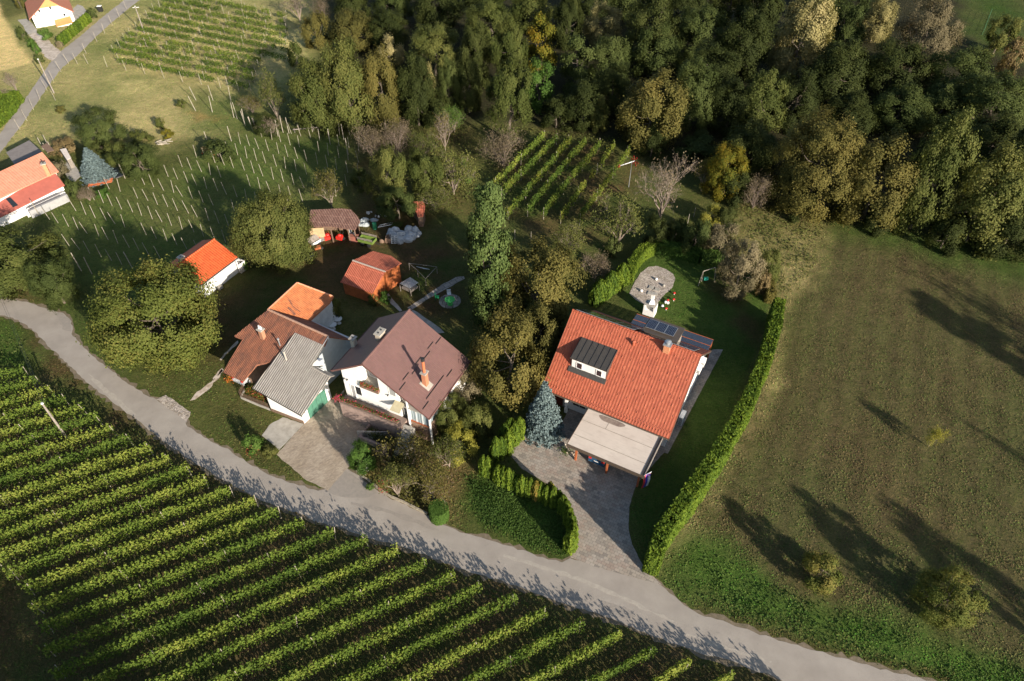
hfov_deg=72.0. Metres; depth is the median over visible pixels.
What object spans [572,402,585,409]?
window
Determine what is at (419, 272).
wire run
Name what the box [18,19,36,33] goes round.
courtyard
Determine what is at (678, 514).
thuja hedge
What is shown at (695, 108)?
broadleaf tree
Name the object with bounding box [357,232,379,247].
trailer
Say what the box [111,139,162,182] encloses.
broadleaf tree
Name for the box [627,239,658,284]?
hedge
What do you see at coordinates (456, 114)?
thin tree
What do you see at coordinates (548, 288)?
broadleaf tree
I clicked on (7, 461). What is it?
vine row
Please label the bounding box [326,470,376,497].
road patch
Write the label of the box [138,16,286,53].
vine row
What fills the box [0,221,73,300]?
broadleaf tree
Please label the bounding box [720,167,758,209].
shrub
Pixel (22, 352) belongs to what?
power line
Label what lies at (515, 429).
thuja
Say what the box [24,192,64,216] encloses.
picket fence
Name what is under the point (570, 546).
thuja
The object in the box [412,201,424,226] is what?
shelter
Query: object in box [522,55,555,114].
upright tree
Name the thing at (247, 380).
car
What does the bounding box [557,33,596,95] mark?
upright tree
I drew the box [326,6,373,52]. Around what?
broadleaf tree
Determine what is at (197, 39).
vine row
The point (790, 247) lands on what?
tall grass
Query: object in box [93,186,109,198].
shrub
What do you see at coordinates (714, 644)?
road patch
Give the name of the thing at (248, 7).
vine row
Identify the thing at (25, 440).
vine row
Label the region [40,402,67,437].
utility pole
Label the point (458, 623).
vine row
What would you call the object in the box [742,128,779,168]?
broadleaf tree
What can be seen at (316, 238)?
cart
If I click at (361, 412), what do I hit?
terrace
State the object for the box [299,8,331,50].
tree
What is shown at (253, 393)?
flower bed
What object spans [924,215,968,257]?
shrub
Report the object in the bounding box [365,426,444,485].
thin tree
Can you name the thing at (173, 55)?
vine row
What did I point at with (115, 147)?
tree
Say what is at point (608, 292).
thuja
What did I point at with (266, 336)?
farmhouse
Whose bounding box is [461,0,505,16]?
broadleaf tree
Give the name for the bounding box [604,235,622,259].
shrub
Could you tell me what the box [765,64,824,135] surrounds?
broadleaf tree
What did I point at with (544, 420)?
spruce tree
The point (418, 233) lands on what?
tarp heap
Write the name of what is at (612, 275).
thuja
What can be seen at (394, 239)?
pallet
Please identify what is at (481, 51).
broadleaf tree
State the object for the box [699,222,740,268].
tree
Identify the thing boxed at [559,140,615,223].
vine row
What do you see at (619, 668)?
vine row
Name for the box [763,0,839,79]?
broadleaf tree
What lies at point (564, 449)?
flowers
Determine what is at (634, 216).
thin tree
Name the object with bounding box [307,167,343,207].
thin tree
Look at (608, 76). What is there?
broadleaf tree
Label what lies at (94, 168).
spruce tree
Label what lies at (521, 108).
birch tree
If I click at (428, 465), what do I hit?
leaf litter
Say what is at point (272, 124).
bare tree
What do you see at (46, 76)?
utility pole
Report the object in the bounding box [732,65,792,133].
broadleaf tree
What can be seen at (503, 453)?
thuja
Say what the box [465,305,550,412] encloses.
broadleaf tree
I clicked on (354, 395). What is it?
door
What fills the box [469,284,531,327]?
broadleaf tree
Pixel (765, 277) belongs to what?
shrub
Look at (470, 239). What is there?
tree
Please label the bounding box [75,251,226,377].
walnut tree
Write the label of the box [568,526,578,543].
thuja
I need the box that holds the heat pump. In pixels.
[677,410,686,425]
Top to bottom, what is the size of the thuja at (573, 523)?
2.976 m
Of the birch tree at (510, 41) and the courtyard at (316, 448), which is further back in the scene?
the birch tree at (510, 41)
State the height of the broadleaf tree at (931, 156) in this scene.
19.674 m
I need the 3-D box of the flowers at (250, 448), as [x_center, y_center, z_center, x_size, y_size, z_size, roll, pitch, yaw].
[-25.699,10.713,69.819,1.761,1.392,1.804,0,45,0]
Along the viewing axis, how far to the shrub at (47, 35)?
142.82 m
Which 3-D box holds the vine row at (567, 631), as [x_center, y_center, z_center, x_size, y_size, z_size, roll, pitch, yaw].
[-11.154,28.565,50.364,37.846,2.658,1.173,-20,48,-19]
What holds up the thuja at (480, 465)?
on the ground at (810, 442)
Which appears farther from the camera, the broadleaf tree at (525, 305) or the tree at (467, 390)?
the broadleaf tree at (525, 305)
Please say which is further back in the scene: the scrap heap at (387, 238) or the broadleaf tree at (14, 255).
the scrap heap at (387, 238)
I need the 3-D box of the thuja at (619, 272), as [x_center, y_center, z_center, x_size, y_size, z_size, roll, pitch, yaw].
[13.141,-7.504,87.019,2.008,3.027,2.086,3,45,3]
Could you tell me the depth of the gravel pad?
74.12 m
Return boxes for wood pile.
[155,138,172,144]
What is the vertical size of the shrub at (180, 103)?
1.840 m
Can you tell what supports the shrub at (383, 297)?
on the ground at (810, 442)
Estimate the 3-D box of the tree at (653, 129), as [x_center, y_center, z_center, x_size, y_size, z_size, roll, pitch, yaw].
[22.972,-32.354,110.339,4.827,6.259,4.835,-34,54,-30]
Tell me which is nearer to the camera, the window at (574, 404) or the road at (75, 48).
the window at (574, 404)
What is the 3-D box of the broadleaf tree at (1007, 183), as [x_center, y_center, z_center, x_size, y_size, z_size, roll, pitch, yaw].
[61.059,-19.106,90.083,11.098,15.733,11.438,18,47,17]
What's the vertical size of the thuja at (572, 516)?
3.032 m
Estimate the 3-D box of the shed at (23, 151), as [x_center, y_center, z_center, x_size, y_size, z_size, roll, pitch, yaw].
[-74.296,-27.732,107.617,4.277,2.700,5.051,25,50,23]
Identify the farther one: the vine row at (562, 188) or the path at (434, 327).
the vine row at (562, 188)
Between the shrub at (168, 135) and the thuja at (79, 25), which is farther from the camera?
the thuja at (79, 25)
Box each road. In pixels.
[0,0,138,151]
[0,299,925,680]
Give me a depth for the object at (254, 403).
74.27 m
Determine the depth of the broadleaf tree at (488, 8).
131.79 m
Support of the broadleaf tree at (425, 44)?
on the ground at (810, 442)
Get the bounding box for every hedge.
[0,90,24,127]
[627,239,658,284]
[641,297,786,575]
[654,238,701,263]
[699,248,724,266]
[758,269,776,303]
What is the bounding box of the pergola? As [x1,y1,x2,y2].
[37,135,53,154]
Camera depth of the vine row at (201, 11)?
150.29 m
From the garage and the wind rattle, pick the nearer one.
the garage
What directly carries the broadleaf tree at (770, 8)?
on the ground at (810, 442)
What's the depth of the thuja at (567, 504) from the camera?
63.27 m
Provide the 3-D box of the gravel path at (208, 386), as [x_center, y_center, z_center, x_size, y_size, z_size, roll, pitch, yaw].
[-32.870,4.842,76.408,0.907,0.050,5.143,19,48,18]
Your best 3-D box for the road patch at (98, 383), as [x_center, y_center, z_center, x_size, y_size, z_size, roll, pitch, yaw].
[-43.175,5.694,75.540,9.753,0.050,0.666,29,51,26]
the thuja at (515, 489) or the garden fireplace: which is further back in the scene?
the garden fireplace
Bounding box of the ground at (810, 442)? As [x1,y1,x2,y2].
[0,0,1023,680]
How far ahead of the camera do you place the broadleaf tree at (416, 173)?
98.18 m
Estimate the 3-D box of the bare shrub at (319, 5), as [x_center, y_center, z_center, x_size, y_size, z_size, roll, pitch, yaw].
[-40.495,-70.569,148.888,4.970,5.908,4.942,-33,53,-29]
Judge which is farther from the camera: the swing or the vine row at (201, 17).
the vine row at (201, 17)
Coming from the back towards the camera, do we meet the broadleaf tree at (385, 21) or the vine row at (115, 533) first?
the broadleaf tree at (385, 21)
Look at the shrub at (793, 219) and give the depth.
97.18 m
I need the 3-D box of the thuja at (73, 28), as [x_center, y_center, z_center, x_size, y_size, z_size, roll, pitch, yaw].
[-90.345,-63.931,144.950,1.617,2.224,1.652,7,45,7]
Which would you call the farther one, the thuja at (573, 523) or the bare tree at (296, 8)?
the bare tree at (296, 8)
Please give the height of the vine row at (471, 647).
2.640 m
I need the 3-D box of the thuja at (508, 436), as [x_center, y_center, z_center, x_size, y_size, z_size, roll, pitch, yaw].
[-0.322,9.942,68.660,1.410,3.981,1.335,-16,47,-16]
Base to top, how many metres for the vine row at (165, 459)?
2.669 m
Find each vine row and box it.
[0,363,29,384]
[0,374,42,397]
[0,383,56,411]
[0,393,69,428]
[0,400,87,441]
[0,411,102,457]
[0,423,117,473]
[0,433,133,488]
[0,441,153,506]
[0,453,172,526]
[0,461,192,544]
[0,472,209,565]
[2,484,233,580]
[16,495,258,594]
[27,506,281,614]
[35,516,306,634]
[36,526,335,657]
[48,531,368,680]
[83,542,399,680]
[111,46,254,82]
[115,55,250,88]
[116,39,256,74]
[122,33,260,69]
[128,29,262,61]
[134,23,286,61]
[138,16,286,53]
[145,10,286,45]
[145,557,426,680]
[151,3,287,38]
[158,1,287,31]
[164,0,286,24]
[199,0,286,17]
[208,569,456,680]
[272,580,482,680]
[332,591,517,680]
[392,605,548,680]
[459,616,585,680]
[493,130,545,184]
[501,131,557,199]
[504,135,571,219]
[521,628,622,680]
[526,137,586,216]
[541,140,601,219]
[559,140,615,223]
[577,146,630,225]
[581,644,657,680]
[651,657,691,680]
[712,669,735,680]
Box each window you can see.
[354,385,362,396]
[388,387,396,396]
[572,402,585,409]
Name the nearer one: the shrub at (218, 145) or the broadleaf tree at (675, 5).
the shrub at (218, 145)
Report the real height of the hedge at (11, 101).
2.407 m
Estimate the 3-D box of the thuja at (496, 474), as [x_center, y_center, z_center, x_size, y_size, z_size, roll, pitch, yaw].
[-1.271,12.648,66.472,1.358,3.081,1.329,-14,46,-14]
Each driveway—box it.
[262,417,302,449]
[511,409,663,584]
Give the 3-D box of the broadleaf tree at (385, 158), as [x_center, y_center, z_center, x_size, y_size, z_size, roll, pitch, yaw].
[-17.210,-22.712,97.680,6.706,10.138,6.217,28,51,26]
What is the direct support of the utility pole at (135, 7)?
on the ground at (810, 442)
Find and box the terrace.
[331,390,407,436]
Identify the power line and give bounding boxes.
[1,299,44,402]
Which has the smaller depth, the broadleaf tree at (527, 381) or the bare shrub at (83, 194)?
the broadleaf tree at (527, 381)
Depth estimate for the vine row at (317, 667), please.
55.64 m
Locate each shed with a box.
[6,140,41,163]
[309,208,360,242]
[340,251,401,303]
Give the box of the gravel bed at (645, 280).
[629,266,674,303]
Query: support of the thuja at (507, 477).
on the ground at (810, 442)
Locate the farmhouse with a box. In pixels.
[223,309,350,384]
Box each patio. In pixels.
[64,162,80,181]
[439,294,460,307]
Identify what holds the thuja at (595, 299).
on the ground at (810, 442)
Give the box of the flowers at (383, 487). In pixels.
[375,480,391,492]
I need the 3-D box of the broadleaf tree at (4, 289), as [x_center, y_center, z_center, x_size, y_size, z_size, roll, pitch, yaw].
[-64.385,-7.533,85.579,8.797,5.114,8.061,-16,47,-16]
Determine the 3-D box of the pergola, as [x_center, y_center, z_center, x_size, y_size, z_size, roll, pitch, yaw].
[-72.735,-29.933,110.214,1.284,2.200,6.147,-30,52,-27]
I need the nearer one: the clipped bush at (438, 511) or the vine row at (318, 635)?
the vine row at (318, 635)
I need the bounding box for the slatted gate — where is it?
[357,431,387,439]
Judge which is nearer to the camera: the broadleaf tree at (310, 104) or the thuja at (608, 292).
the thuja at (608, 292)
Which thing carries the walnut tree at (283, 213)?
on the ground at (810, 442)
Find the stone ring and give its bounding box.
[563,444,574,455]
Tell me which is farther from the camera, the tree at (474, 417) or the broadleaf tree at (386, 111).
the broadleaf tree at (386, 111)
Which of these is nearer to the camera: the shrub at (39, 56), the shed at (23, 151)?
the shed at (23, 151)
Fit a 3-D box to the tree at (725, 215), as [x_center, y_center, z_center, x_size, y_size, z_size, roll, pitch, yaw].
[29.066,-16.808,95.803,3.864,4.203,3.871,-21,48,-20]
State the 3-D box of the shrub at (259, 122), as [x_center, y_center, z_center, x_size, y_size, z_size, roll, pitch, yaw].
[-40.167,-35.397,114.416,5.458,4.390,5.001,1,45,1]
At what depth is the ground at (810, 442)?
77.73 m
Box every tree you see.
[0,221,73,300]
[0,263,21,298]
[2,72,18,90]
[20,256,82,314]
[69,104,129,148]
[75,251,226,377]
[80,147,118,186]
[104,141,127,171]
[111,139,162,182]
[225,181,318,274]
[252,116,281,133]
[257,63,288,117]
[276,0,311,20]
[285,54,340,137]
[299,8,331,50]
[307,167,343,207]
[314,31,377,136]
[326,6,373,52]
[331,0,373,20]
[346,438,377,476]
[349,167,365,192]
[357,42,402,135]
[360,141,408,210]
[364,6,409,48]
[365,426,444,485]
[371,0,414,21]
[373,183,418,227]
[374,33,404,65]
[374,458,419,499]
[394,50,439,129]
[399,451,456,507]
[404,21,461,75]
[404,148,446,200]
[406,126,441,158]
[409,0,466,33]
[414,182,454,214]
[422,433,468,474]
[423,61,437,106]
[429,144,480,194]
[432,107,458,149]
[434,390,470,435]
[436,52,463,111]
[440,103,465,131]
[443,420,477,467]
[450,46,483,114]
[451,367,481,411]
[460,19,491,88]
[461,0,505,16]
[463,0,515,62]
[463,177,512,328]
[463,401,494,439]
[465,214,474,248]
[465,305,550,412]
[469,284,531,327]
[482,50,533,146]
[489,11,528,94]
[493,232,589,339]
[505,0,555,33]
[517,297,564,364]
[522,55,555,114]
[524,380,565,448]
[526,8,560,73]
[534,244,580,277]
[550,0,584,51]
[550,213,587,255]
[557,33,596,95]
[557,75,609,133]
[569,0,614,22]
[578,248,612,282]
[581,0,622,48]
[583,33,632,95]
[585,184,651,242]
[589,58,631,118]
[590,94,609,133]
[610,0,653,21]
[610,63,693,153]
[619,0,679,71]
[629,18,686,79]
[629,147,701,220]
[641,211,675,252]
[648,113,670,153]
[649,0,710,33]
[666,55,723,134]
[666,217,688,242]
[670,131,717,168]
[675,2,727,65]
[676,218,712,256]
[678,36,742,98]
[693,156,718,190]
[699,140,750,202]
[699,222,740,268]
[700,203,724,225]
[702,70,752,139]
[703,0,753,27]
[712,7,774,82]
[713,204,738,233]
[714,237,767,303]
[716,117,779,188]
[731,0,785,43]
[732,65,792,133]
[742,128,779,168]
[755,246,781,284]
[757,103,869,227]
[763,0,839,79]
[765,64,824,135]
[795,0,842,14]
[798,36,872,110]
[801,549,847,597]
[820,89,880,140]
[822,0,872,57]
[826,124,928,234]
[855,0,898,44]
[861,35,934,108]
[869,82,936,136]
[886,0,965,80]
[889,99,983,236]
[905,562,989,631]
[916,73,976,131]
[919,42,996,117]
[925,425,950,448]
[934,134,1023,261]
[954,68,1023,140]
[956,109,1023,176]
[967,201,1023,264]
[977,126,1023,200]
[981,12,1023,57]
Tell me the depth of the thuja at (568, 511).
62.59 m
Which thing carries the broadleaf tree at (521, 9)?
on the ground at (810, 442)
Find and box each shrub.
[14,0,25,8]
[14,26,29,39]
[24,38,34,46]
[30,41,41,53]
[34,53,44,63]
[37,26,54,39]
[47,136,75,156]
[51,160,70,178]
[55,105,65,113]
[64,178,86,199]
[76,184,95,199]
[87,6,97,17]
[90,137,113,153]
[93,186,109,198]
[127,128,154,144]
[155,118,164,128]
[160,127,175,139]
[176,99,186,107]
[201,138,237,162]
[235,92,262,114]
[240,260,248,270]
[240,431,265,454]
[251,110,278,137]
[260,444,278,459]
[285,39,304,65]
[308,0,329,15]
[332,297,343,318]
[347,119,388,158]
[364,482,374,490]
[367,294,378,306]
[373,441,392,461]
[377,117,413,160]
[379,289,391,304]
[389,450,403,467]
[423,93,454,132]
[453,157,471,184]
[476,117,528,171]
[539,93,572,132]
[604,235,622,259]
[636,131,666,162]
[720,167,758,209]
[741,172,775,210]
[754,270,771,295]
[781,188,816,223]
[860,207,895,238]
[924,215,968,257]
[994,35,1023,77]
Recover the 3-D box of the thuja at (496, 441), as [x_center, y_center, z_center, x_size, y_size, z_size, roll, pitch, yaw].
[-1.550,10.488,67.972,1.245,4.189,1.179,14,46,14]
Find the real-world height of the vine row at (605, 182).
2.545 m
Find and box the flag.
[641,471,651,488]
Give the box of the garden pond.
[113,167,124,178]
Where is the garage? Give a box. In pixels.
[252,333,334,423]
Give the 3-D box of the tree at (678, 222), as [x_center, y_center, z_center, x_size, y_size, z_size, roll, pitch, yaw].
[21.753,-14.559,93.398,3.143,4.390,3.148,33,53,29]
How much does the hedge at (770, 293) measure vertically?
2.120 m
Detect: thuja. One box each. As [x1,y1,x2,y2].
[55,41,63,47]
[56,35,66,44]
[59,33,67,42]
[62,30,70,41]
[64,28,73,38]
[66,26,75,36]
[69,24,77,34]
[72,22,79,32]
[74,20,82,30]
[76,18,84,28]
[79,16,86,26]
[82,14,89,24]
[84,12,91,22]
[478,455,487,477]
[483,456,493,477]
[489,443,498,465]
[491,436,501,460]
[492,464,501,485]
[498,422,509,436]
[498,436,507,460]
[498,465,506,487]
[503,429,515,455]
[503,467,512,490]
[505,417,514,428]
[510,421,521,446]
[510,471,517,490]
[512,474,519,493]
[515,416,525,439]
[517,474,526,496]
[524,477,529,497]
[527,477,534,497]
[530,480,540,501]
[537,481,544,501]
[540,485,549,506]
[546,481,553,492]
[548,485,557,508]
[553,489,562,509]
[556,494,568,513]
[559,499,571,518]
[562,507,573,527]
[562,530,578,555]
[565,513,577,531]
[567,520,578,530]
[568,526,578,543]
[588,284,603,307]
[593,279,607,303]
[604,277,613,298]
[604,281,610,300]
[605,270,619,294]
[614,272,622,293]
[615,262,629,285]
[616,270,625,290]
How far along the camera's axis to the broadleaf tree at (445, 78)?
115.95 m
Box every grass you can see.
[0,334,727,675]
[351,123,825,295]
[464,474,566,555]
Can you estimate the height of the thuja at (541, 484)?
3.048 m
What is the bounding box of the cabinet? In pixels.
[348,234,358,242]
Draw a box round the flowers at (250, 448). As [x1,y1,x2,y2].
[243,444,258,457]
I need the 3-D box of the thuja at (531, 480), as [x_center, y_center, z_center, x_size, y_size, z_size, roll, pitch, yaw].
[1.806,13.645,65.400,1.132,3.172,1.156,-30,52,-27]
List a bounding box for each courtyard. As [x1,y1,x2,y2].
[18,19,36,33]
[72,5,85,19]
[277,398,390,490]
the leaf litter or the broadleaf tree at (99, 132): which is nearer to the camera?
the leaf litter
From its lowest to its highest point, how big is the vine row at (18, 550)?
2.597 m
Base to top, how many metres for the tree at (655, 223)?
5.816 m
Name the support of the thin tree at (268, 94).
on the ground at (810, 442)
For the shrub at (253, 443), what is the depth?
69.12 m
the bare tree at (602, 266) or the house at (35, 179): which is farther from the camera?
the house at (35, 179)
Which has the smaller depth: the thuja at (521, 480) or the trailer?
the thuja at (521, 480)
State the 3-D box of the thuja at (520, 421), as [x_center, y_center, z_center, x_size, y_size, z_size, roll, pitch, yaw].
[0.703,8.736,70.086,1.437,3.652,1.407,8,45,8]
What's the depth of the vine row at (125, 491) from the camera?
64.23 m
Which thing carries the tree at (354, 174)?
on the ground at (810, 442)
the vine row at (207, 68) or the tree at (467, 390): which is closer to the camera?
the tree at (467, 390)
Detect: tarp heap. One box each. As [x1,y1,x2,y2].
[386,225,418,244]
[412,230,421,239]
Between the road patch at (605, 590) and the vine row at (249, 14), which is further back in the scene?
the vine row at (249, 14)
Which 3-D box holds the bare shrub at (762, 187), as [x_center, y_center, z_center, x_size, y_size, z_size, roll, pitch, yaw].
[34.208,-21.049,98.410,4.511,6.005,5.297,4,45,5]
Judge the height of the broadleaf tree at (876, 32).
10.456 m
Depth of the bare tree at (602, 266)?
87.28 m
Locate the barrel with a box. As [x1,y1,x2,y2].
[372,222,376,229]
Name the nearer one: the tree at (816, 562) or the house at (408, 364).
the tree at (816, 562)
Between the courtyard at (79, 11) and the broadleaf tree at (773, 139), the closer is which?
the broadleaf tree at (773, 139)
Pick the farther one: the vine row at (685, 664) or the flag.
the flag
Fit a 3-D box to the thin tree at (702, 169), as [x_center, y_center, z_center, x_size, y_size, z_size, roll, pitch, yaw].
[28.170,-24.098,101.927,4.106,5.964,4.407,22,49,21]
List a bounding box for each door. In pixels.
[307,389,327,417]
[350,384,356,398]
[554,395,562,405]
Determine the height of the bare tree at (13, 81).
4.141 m
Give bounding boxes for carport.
[567,408,662,486]
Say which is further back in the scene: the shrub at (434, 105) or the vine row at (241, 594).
the shrub at (434, 105)
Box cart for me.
[306,234,320,245]
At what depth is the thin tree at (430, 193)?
98.29 m
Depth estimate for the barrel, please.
96.40 m
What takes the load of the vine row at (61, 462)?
on the ground at (810, 442)
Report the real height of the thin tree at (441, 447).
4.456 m
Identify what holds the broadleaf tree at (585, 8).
on the ground at (810, 442)
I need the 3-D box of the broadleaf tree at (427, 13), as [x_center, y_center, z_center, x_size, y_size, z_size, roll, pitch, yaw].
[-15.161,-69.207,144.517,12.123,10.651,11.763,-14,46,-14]
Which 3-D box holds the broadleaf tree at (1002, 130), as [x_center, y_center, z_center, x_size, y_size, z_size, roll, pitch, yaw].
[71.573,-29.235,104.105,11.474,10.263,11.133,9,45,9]
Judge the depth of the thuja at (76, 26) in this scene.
145.40 m
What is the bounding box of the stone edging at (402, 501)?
[356,471,427,514]
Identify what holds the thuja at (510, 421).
on the ground at (810, 442)
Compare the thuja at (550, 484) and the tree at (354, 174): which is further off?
the tree at (354, 174)
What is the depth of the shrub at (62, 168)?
105.57 m
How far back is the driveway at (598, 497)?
66.42 m
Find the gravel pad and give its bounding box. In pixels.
[157,395,190,425]
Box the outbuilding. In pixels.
[170,238,244,294]
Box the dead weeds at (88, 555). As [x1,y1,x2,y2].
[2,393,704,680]
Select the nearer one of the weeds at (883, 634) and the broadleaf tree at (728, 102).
the weeds at (883, 634)
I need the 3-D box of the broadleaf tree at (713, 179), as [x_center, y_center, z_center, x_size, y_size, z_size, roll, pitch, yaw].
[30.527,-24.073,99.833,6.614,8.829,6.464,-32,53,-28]
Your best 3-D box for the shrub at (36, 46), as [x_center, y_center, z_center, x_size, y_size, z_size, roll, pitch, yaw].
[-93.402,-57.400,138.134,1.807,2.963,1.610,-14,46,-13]
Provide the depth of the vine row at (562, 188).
103.91 m
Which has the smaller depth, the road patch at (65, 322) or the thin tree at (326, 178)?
the road patch at (65, 322)
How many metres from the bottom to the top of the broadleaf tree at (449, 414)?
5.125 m
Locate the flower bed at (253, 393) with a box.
[244,385,265,401]
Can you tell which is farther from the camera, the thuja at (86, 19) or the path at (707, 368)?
the thuja at (86, 19)
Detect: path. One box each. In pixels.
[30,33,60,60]
[190,368,223,400]
[220,341,237,359]
[387,293,401,310]
[407,276,464,309]
[412,310,443,332]
[660,349,722,453]
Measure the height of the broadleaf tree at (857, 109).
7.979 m
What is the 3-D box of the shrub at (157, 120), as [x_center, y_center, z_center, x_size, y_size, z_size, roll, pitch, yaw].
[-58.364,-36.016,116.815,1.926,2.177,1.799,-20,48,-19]
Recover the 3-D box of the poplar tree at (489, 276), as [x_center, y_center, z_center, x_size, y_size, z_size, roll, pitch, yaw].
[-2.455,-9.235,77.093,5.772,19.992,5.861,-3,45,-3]
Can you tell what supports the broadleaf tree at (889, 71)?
on the ground at (810, 442)
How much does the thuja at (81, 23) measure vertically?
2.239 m
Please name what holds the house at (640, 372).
on the ground at (810, 442)
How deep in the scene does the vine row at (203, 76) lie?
130.91 m
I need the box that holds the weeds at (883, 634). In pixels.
[669,543,1023,680]
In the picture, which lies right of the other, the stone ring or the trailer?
the stone ring
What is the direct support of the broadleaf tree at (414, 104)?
on the ground at (810, 442)
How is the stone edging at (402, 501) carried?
on the ground at (810, 442)
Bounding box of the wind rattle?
[618,155,637,186]
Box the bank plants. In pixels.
[357,463,429,510]
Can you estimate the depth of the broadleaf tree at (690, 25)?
129.43 m
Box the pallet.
[391,235,397,243]
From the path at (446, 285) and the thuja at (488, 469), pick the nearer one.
the thuja at (488, 469)
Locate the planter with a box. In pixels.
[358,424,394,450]
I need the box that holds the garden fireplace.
[642,292,657,317]
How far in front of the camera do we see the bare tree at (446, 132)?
108.66 m
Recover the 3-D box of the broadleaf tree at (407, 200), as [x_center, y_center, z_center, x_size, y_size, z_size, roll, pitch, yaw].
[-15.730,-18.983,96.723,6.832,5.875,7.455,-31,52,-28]
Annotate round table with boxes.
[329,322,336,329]
[335,316,341,324]
[445,296,454,305]
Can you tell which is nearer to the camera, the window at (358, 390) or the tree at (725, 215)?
the window at (358, 390)
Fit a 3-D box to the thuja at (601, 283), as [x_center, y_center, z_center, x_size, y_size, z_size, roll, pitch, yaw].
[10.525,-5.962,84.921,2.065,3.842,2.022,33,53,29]
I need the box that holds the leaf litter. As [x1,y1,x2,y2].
[100,234,457,488]
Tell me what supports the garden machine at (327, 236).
on the ground at (810, 442)
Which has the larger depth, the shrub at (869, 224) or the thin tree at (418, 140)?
the thin tree at (418, 140)
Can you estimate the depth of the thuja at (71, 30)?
143.82 m
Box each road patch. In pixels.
[53,312,71,330]
[88,373,134,414]
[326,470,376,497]
[351,502,434,529]
[503,554,673,622]
[601,600,634,618]
[685,633,771,662]
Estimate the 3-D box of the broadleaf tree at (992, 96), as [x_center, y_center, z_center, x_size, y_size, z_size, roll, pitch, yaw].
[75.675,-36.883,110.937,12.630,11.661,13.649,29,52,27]
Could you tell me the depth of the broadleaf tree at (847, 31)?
131.28 m
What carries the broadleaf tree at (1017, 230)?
on the ground at (810, 442)
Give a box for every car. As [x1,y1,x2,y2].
[232,377,250,385]
[588,456,604,466]
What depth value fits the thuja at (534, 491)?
64.69 m
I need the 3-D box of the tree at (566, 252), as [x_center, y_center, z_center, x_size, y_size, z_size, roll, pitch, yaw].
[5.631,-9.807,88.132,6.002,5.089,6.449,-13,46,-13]
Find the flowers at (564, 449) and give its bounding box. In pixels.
[557,445,573,457]
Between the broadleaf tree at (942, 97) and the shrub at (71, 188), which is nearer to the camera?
the shrub at (71, 188)
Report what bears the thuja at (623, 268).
on the ground at (810, 442)
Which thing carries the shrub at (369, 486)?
on the ground at (810, 442)
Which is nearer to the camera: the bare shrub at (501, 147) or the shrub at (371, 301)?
the shrub at (371, 301)
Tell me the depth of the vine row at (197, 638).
56.52 m
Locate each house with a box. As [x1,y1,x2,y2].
[0,152,69,226]
[25,0,74,27]
[330,309,471,443]
[545,309,713,446]
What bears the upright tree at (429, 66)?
on the ground at (810, 442)
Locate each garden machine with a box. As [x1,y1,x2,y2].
[324,230,331,240]
[336,231,344,240]
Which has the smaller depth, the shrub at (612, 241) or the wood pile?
the shrub at (612, 241)
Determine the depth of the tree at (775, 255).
86.08 m
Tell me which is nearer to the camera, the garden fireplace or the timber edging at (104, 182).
the garden fireplace
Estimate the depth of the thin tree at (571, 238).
90.11 m
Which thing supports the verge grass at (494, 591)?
on the ground at (810, 442)
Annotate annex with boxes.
[268,282,336,328]
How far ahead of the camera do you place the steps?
69.40 m
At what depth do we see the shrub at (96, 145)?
110.98 m
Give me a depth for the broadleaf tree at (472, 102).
116.53 m
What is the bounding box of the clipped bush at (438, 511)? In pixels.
[428,499,448,525]
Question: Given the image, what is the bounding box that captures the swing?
[698,267,715,285]
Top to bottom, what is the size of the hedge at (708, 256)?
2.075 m
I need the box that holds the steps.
[394,424,415,454]
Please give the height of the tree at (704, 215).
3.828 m
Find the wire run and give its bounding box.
[409,263,437,281]
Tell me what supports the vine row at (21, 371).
on the ground at (810, 442)
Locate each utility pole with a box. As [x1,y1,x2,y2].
[37,59,54,92]
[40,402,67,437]
[132,6,144,32]
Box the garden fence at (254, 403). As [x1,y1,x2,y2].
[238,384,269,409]
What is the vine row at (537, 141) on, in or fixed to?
on the ground at (810, 442)
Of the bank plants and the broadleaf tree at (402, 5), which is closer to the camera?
the bank plants
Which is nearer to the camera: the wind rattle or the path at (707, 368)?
the path at (707, 368)
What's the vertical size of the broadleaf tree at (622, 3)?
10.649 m
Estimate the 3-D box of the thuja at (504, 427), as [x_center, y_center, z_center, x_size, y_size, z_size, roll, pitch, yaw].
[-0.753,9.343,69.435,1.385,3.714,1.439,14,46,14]
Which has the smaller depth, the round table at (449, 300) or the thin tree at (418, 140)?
the round table at (449, 300)
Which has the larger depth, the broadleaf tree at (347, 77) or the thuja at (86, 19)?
the thuja at (86, 19)
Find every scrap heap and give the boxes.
[358,217,377,226]
[379,234,390,243]
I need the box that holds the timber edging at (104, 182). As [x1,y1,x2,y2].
[87,178,112,186]
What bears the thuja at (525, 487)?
on the ground at (810, 442)
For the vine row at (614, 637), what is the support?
on the ground at (810, 442)
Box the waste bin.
[96,5,103,11]

